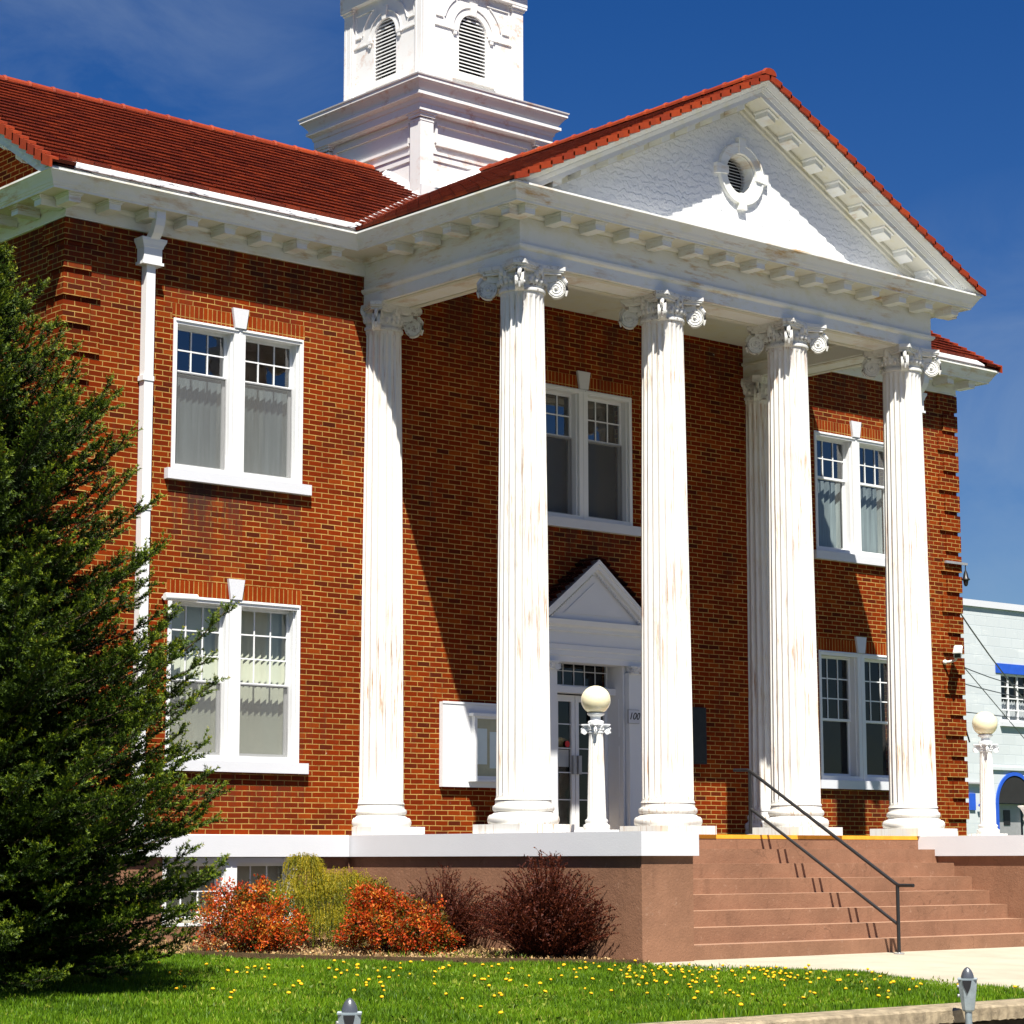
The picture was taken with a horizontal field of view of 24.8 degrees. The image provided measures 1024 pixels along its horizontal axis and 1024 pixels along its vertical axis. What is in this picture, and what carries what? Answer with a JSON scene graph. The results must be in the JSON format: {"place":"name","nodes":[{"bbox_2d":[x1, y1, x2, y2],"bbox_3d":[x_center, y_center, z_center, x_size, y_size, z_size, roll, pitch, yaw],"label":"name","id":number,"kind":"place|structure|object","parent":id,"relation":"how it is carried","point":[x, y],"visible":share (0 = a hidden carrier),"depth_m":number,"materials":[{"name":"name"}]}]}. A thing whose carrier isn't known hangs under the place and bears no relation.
{"place":"outdoors","nodes":[
{"label":"outdoors","id":0,"kind":"place"},
{"bbox_2d":[0,951,1023,1023],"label":"lawn","id":1,"kind":"structure","parent":0,"point":[639,1006],"depth_m":20.04,"materials":[{"name":"green plant"}]},
{"bbox_2d":[0,240,239,992],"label":"spruce tree","id":2,"kind":"object","parent":1,"relation":"on","point":[59,832],"visible":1,"depth_m":20.53,"materials":[{"name":"green plant"}]},
{"bbox_2d":[122,934,649,963],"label":"mulch","id":3,"kind":"object","parent":1,"relation":"on","point":[320,945],"visible":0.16,"depth_m":26.87,"materials":[{"name":"wood"}]},
{"bbox_2d":[181,873,315,952],"bbox_3d":[-3.017,4.554,26.341,1.378,0.929,1.327,-4,-10,27],"label":"nandina shrub","id":4,"kind":"object","parent":3,"relation":"on","point":[252,916],"visible":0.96,"depth_m":26.27,"materials":[{"name":"orange plant"}]},
{"bbox_2d":[246,852,399,945],"bbox_3d":[-2.153,4.649,27.797,2.236,1.175,1.578,7,-11,-40],"label":"thread cypress","id":5,"kind":"object","parent":3,"relation":"on","point":[318,890],"visible":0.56,"depth_m":27.59,"materials":[{"name":"yellow plant"}]},
{"bbox_2d":[170,941,533,958],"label":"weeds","id":6,"kind":"object","parent":3,"relation":"on","point":[432,953],"visible":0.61,"depth_m":26.03,"materials":[{"name":"green plant"}]},
{"bbox_2d":[332,875,465,955],"bbox_3d":[-1.333,4.606,26.562,1.478,0.940,1.218,-3,-9,22],"label":"nandina shrub","id":7,"kind":"object","parent":3,"relation":"on","point":[361,928],"visible":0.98,"depth_m":26.45,"materials":[{"name":"orange plant"}]},
{"bbox_2d":[390,861,503,950],"bbox_3d":[-0.836,4.660,27.529,1.550,1.048,1.636,0,-8,1],"label":"barberry shrub","id":8,"kind":"object","parent":3,"relation":"on","point":[459,920],"visible":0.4,"depth_m":27.40,"materials":[{"name":"red plant"}]},
{"bbox_2d":[465,847,620,958],"bbox_3d":[0.343,4.427,26.340,1.872,1.257,1.875,7,-11,-40],"label":"barberry shrub","id":9,"kind":"object","parent":3,"relation":"on","point":[548,919],"visible":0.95,"depth_m":26.04,"materials":[{"name":"brown plant"}]},
{"bbox_2d":[185,950,642,965],"bbox_3d":[-1.086,4.853,25.181,5.008,0.197,0.402,0,-8,2],"label":"bed edging","id":10,"kind":"object","parent":1,"relation":"on","point":[296,956],"visible":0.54,"depth_m":25.12,"materials":[{"name":"soil"}]},
{"bbox_2d":[0,0,1023,962],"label":"courthouse","id":11,"kind":"structure","parent":1,"relation":"on","point":[440,362],"depth_m":30.76,"materials":[{"name":"red brick"}]},
{"bbox_2d":[162,593,198,601],"bbox_3d":[-4.066,1.047,28.404,0.433,0.094,0.198,5,-10,-30],"label":"security camera","id":12,"kind":"object","parent":11,"relation":"attached to","point":[181,597],"visible":1,"depth_m":28.32,"materials":[{"name":"white plastic"}]},
{"bbox_2d":[161,857,296,926],"bbox_3d":[-3.515,4.677,28.694,2.046,0.823,0.306,7,-11,-40],"label":"window","id":13,"kind":"structure","parent":11,"relation":"in","point":[243,868],"depth_m":28.67,"materials":[{"name":"paint"}]},
{"bbox_2d":[163,579,308,773],"bbox_3d":[-3.536,2.050,29.067,2.180,2.400,0.417,7,-11,-40],"label":"window","id":14,"kind":"structure","parent":11,"relation":"in","point":[251,717],"depth_m":29.14,"materials":[{"name":"paint"}]},
{"bbox_2d":[164,303,311,495],"bbox_3d":[-3.502,-1.438,29.541,2.180,2.300,0.295,7,-11,-40],"label":"window","id":15,"kind":"structure","parent":11,"relation":"in","point":[230,430],"depth_m":29.51,"materials":[{"name":"paint"}]},
{"bbox_2d":[439,701,496,787],"bbox_3d":[-0.421,3.141,31.348,1.300,1.135,0.183,7,-11,-40],"label":"notice board","id":16,"kind":"object","parent":11,"relation":"attached to","point":[467,744],"visible":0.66,"depth_m":31.20,"materials":[{"name":"paint"}]},
{"bbox_2d":[545,370,640,536],"bbox_3d":[0.986,-0.870,33.398,2.110,2.300,0.295,7,-11,-40],"label":"window","id":17,"kind":"structure","parent":11,"relation":"in","point":[589,482],"depth_m":33.45,"materials":[{"name":"paint"}]},
{"bbox_2d":[548,557,641,830],"bbox_3d":[1.059,2.603,32.797,2.378,3.922,0.606,7,-11,-40],"label":"doorway","id":18,"kind":"structure","parent":11,"relation":"in","point":[595,619],"depth_m":32.97,"materials":[{"name":"paint"}]},
{"bbox_2d":[574,686,618,831],"bbox_3d":[0.981,2.877,27.119,0.370,1.703,0.370,7,-11,-40],"label":"porch lamp","id":19,"kind":"object","parent":11,"relation":"on","point":[595,701],"visible":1,"depth_m":27.05,"materials":[{"name":"paint"}]},
{"bbox_2d":[627,709,639,723],"bbox_3d":[1.738,2.918,33.145,0.230,0.200,0.025,7,-11,-40],"label":"number sign","id":20,"kind":"object","parent":11,"relation":"attached to","point":[633,716],"visible":1,"depth_m":33.12,"materials":[{"name":"grey metal"}]},
{"bbox_2d":[692,707,706,763],"bbox_3d":[2.670,3.280,34.126,0.490,0.830,0.058,7,-11,-40],"label":"plaque","id":21,"kind":"object","parent":11,"relation":"attached to","point":[699,736],"visible":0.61,"depth_m":34.16,"materials":[{"name":"brown metal"}]},
{"bbox_2d":[733,768,914,953],"bbox_3d":[3.884,4.353,29.253,0.130,2.328,2.950,7,-11,-40],"label":"handrail","id":22,"kind":"object","parent":11,"relation":"attached to","point":[837,838],"visible":0.99,"depth_m":29.17,"materials":[{"name":"black metal"}]},
{"bbox_2d":[813,419,884,566],"bbox_3d":[5.432,-0.295,37.304,2.180,2.300,0.425,7,-11,-40],"label":"window","id":23,"kind":"structure","parent":11,"relation":"in","point":[848,515],"depth_m":37.21,"materials":[{"name":"paint"}]},
{"bbox_2d":[817,637,888,789],"bbox_3d":[5.480,3.179,36.736,2.180,2.400,0.295,7,-11,-40],"label":"window","id":24,"kind":"structure","parent":11,"relation":"in","point":[857,777],"depth_m":36.64,"materials":[{"name":"paint"}]},
{"bbox_2d":[943,645,962,663],"bbox_3d":[7.192,2.324,38.008,0.332,0.312,0.369,-2,-9,14],"label":"security camera","id":25,"kind":"object","parent":11,"relation":"attached to","point":[957,650],"visible":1,"depth_m":37.98,"materials":[{"name":"white plastic"}]},
{"bbox_2d":[954,653,960,657],"bbox_3d":[7.254,2.336,37.870,0.096,0.076,0.038,-2,-9,14],"label":"lens window","id":26,"kind":"structure","parent":25,"relation":"in","point":[957,655],"depth_m":37.86,"materials":[{"name":"black glass"}]},
{"bbox_2d":[945,560,969,585],"bbox_3d":[7.380,1.021,38.553,0.595,0.390,0.146,7,-11,-40],"label":"wall bracket","id":27,"kind":"object","parent":11,"relation":"attached to","point":[965,579],"depth_m":38.64,"materials":[{"name":"grey metal"}]},
{"bbox_2d":[969,711,1007,835],"bbox_3d":[6.532,3.599,32.021,0.370,1.703,0.370,7,-11,-40],"label":"porch lamp","id":28,"kind":"object","parent":11,"relation":"on","point":[984,724],"visible":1,"depth_m":31.95,"materials":[{"name":"paint"}]},
{"bbox_2d":[960,614,1023,699],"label":"cable","id":29,"kind":"object","parent":11,"relation":"attached to","point":[990,656],"visible":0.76,"depth_m":42.09,"materials":[{"name":"black metal"}]},
{"bbox_2d":[965,684,1021,697],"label":"cable","id":30,"kind":"object","parent":11,"relation":"attached to","point":[993,691],"visible":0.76,"depth_m":42.13,"materials":[{"name":"black metal"}]},
{"bbox_2d":[965,668,1023,737],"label":"cable","id":31,"kind":"object","parent":11,"relation":"attached to","point":[993,702],"visible":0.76,"depth_m":42.10,"materials":[{"name":"black metal"}]},
{"bbox_2d":[965,667,1023,686],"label":"cable","id":32,"kind":"object","parent":11,"relation":"attached to","point":[993,678],"visible":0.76,"depth_m":42.11,"materials":[{"name":"black metal"}]},
{"bbox_2d":[966,712,1023,718],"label":"cable","id":33,"kind":"object","parent":11,"relation":"attached to","point":[998,715],"visible":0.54,"depth_m":42.95,"materials":[{"name":"black metal"}]},
{"bbox_2d":[1,951,1022,1023],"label":"lawn weeds","id":34,"kind":"object","parent":1,"relation":"on","point":[453,981],"visible":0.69,"depth_m":21.24,"materials":[{"name":"yellow plant"}]},
{"bbox_2d":[960,598,1023,835],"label":"painted building","id":35,"kind":"structure","parent":1,"relation":"on","point":[997,628],"depth_m":49.90,"materials":[{"name":"paint"}]},
{"bbox_2d":[1003,810,1010,824],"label":"door window","id":36,"kind":"structure","parent":35,"relation":"in","point":[1006,813],"depth_m":49.95,"materials":[{"name":"black glass"}]},
{"bbox_2d":[999,804,1020,834],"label":"door","id":37,"kind":"structure","parent":35,"relation":"in","point":[1015,818],"depth_m":50.09,"materials":[{"name":"grey metal"}]},
{"bbox_2d":[1000,674,1023,726],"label":"window","id":38,"kind":"structure","parent":35,"relation":"in","point":[1012,709],"depth_m":50.36,"materials":[{"name":"paint"}]},
{"bbox_2d":[0,0,1023,604],"label":"sky","id":39,"kind":"structure","parent":0,"point":[927,96],"materials":[{"name":"blue"}]},
{"bbox_2d":[647,947,1023,991],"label":"walkway","id":40,"kind":"structure","parent":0,"point":[1003,965],"depth_m":26.30,"materials":[{"name":"concrete"}]},
{"bbox_2d":[1018,805,1023,819],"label":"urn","id":41,"kind":"object","parent":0,"point":[1021,807],"visible":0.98,"depth_m":31.36,"materials":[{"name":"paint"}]},
{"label":"sidewalk","id":42,"kind":"structure","parent":0,"visible":0},
{"bbox_2d":[336,998,361,1023],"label":"parking meter","id":43,"kind":"object","parent":42,"relation":"on","point":[349,1013],"visible":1,"depth_m":15.91,"materials":[{"name":"paint"}]},
{"bbox_2d":[343,1015,354,1023],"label":"window","id":44,"kind":"structure","parent":43,"relation":"in","point":[348,1019],"depth_m":15.88,"materials":[{"name":"grey glass"}]},
{"bbox_2d":[641,998,1023,1023],"bbox_3d":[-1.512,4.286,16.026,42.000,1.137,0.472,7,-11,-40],"label":"curb","id":45,"kind":"structure","parent":42,"relation":"on","point":[1009,1011],"depth_m":20.13,"materials":[{"name":"concrete"}]},
{"bbox_2d":[957,967,977,1023],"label":"parking meter","id":46,"kind":"object","parent":42,"relation":"on","point":[967,983],"visible":1,"depth_m":20.26,"materials":[{"name":"paint"}]},
{"bbox_2d":[962,980,971,993],"bbox_3d":[3.965,4.140,20.258,0.080,0.114,0.012,-2,-9,15],"label":"window","id":47,"kind":"structure","parent":46,"relation":"in","point":[967,984],"depth_m":20.25,"materials":[{"name":"grey glass"}]}
]}

